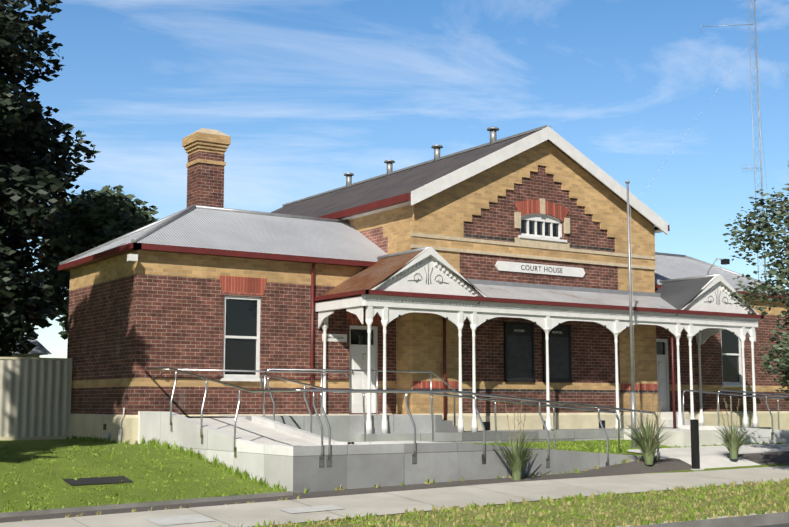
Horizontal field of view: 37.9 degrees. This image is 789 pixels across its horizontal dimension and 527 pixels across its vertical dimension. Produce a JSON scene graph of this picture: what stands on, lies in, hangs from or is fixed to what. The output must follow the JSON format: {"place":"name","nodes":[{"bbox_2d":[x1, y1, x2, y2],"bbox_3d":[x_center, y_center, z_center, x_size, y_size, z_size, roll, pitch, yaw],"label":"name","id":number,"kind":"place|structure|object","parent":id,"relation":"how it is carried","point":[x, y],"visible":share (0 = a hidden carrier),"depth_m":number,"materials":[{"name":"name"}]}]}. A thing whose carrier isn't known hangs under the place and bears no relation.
{"place":"outdoors","nodes":[
{"label":"outdoors","id":0,"kind":"place"},
{"bbox_2d":[0,444,788,526],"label":"paving","id":1,"kind":"structure","parent":0,"point":[631,477],"depth_m":19.30,"materials":[{"name":"grey concrete"}]},
{"bbox_2d":[482,400,544,479],"bbox_3d":[2.306,3.333,21.748,1.313,1.528,1.420,5,-8,-33],"label":"flax","id":2,"kind":"object","parent":1,"relation":"on","point":[517,458],"visible":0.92,"depth_m":21.59,"materials":[{"name":"green plant"}]},
{"bbox_2d":[614,382,682,464],"bbox_3d":[5.231,3.286,23.693,1.387,1.694,1.598,-6,-9,39],"label":"flax","id":3,"kind":"object","parent":1,"relation":"on","point":[648,442],"visible":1,"depth_m":23.54,"materials":[{"name":"green plant"}]},
{"bbox_2d":[690,419,703,469],"bbox_3d":[6.265,3.805,23.959,0.280,1.100,0.200,5,-8,-33],"label":"bollard","id":4,"kind":"object","parent":1,"relation":"on","point":[695,451],"visible":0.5,"depth_m":23.92,"materials":[{"name":"black metal"}]},
{"bbox_2d":[714,397,757,458],"bbox_3d":[7.460,3.596,25.174,1.064,1.347,1.194,-5,-8,34],"label":"flax","id":5,"kind":"object","parent":1,"relation":"on","point":[733,442],"visible":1,"depth_m":25.00,"materials":[{"name":"green plant"}]},
{"bbox_2d":[0,434,788,526],"bbox_3d":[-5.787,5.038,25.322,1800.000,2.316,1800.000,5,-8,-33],"label":"ground","id":6,"kind":"structure","parent":0,"point":[84,456],"depth_m":19.67,"materials":[{"name":"green plant"}]},
{"bbox_2d":[9,333,51,357],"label":"house roof","id":7,"kind":"structure","parent":6,"relation":"on","point":[38,350],"depth_m":48.34,"materials":[{"name":"white metal"}]},
{"bbox_2d":[0,79,67,356],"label":"tree","id":8,"kind":"object","parent":6,"relation":"on","point":[17,320],"visible":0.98,"depth_m":32.05,"materials":[{"name":"green plant"}]},
{"bbox_2d":[0,357,72,439],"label":"fence","id":9,"kind":"object","parent":6,"relation":"on","point":[35,398],"visible":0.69,"depth_m":28.60,"materials":[{"name":"beige metal"}]},
{"bbox_2d":[0,0,99,271],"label":"tree","id":10,"kind":"object","parent":6,"relation":"on","point":[29,144],"visible":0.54,"depth_m":34.77,"materials":[{"name":"green plant"}]},
{"bbox_2d":[22,189,150,331],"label":"tree","id":11,"kind":"object","parent":6,"relation":"on","point":[84,213],"visible":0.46,"depth_m":48.35,"materials":[{"name":"green plant"}]},
{"bbox_2d":[37,185,159,339],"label":"tree","id":12,"kind":"object","parent":6,"relation":"on","point":[134,209],"visible":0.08,"depth_m":52.02,"materials":[{"name":"green plant"}]},
{"bbox_2d":[58,205,395,443],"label":"wing","id":13,"kind":"structure","parent":6,"relation":"on","point":[164,292],"depth_m":27.52,"materials":[{"name":"brown brick"}]},
{"bbox_2d":[182,128,230,249],"bbox_3d":[-5.140,-1.600,31.192,0.990,4.100,0.990,5,-8,-33],"label":"chimney","id":14,"kind":"object","parent":13,"relation":"on","point":[205,149],"visible":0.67,"depth_m":31.00,"materials":[{"name":"red brick"}]},
{"bbox_2d":[138,411,669,492],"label":"ramp","id":15,"kind":"structure","parent":6,"relation":"on","point":[285,450],"depth_m":21.85,"materials":[{"name":"grey concrete"}]},
{"bbox_2d":[143,367,659,466],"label":"handrails","id":16,"kind":"object","parent":15,"relation":"on","point":[430,392],"visible":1,"depth_m":23.09,"materials":[{"name":"silver metal"}]},
{"bbox_2d":[270,125,669,430],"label":"building","id":17,"kind":"structure","parent":6,"relation":"on","point":[505,209],"depth_m":31.46,"materials":[{"name":"brown brick"}]},
{"bbox_2d":[521,265,562,272],"bbox_3d":[4.049,0.152,31.549,1.493,0.140,0.008,5,-8,-33],"label":"sign lettering","id":18,"kind":"object","parent":17,"relation":"attached to","point":[544,269],"visible":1,"depth_m":31.59,"materials":[{"name":"black paint"}]},
{"bbox_2d":[314,246,770,443],"bbox_3d":[4.726,2.133,31.244,14.530,5.700,2.450,5,-8,-33],"label":"verandah","id":19,"kind":"object","parent":6,"relation":"on","point":[388,288],"visible":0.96,"depth_m":29.43,"materials":[{"name":"white wood"}]},
{"bbox_2d":[625,181,636,447],"bbox_3d":[5.918,1.274,28.790,0.180,6.786,0.180,5,-8,-33],"label":"flagpole","id":20,"kind":"object","parent":6,"relation":"on","point":[633,414],"visible":0.88,"depth_m":28.72,"materials":[{"name":"silver metal"}]},
{"bbox_2d":[624,389,788,446],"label":"ramp","id":21,"kind":"structure","parent":6,"relation":"on","point":[708,435],"depth_m":29.99,"materials":[{"name":"grey concrete"}]},
{"bbox_2d":[643,0,785,281],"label":"mast","id":22,"kind":"object","parent":6,"relation":"on","point":[757,89],"visible":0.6,"depth_m":116.84,"materials":[{"name":"grey metal"}]},
{"bbox_2d":[654,252,788,429],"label":"wing","id":23,"kind":"structure","parent":6,"relation":"on","point":[721,358],"depth_m":36.72,"materials":[{"name":"brown brick"}]},
{"bbox_2d":[722,164,788,401],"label":"street tree","id":24,"kind":"object","parent":6,"relation":"on","point":[780,213],"visible":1,"depth_m":23.56,"materials":[{"name":"green plant"}]},
{"bbox_2d":[5,0,788,526],"label":"sky","id":25,"kind":"structure","parent":0,"point":[307,94],"materials":[{"name":"blue"}]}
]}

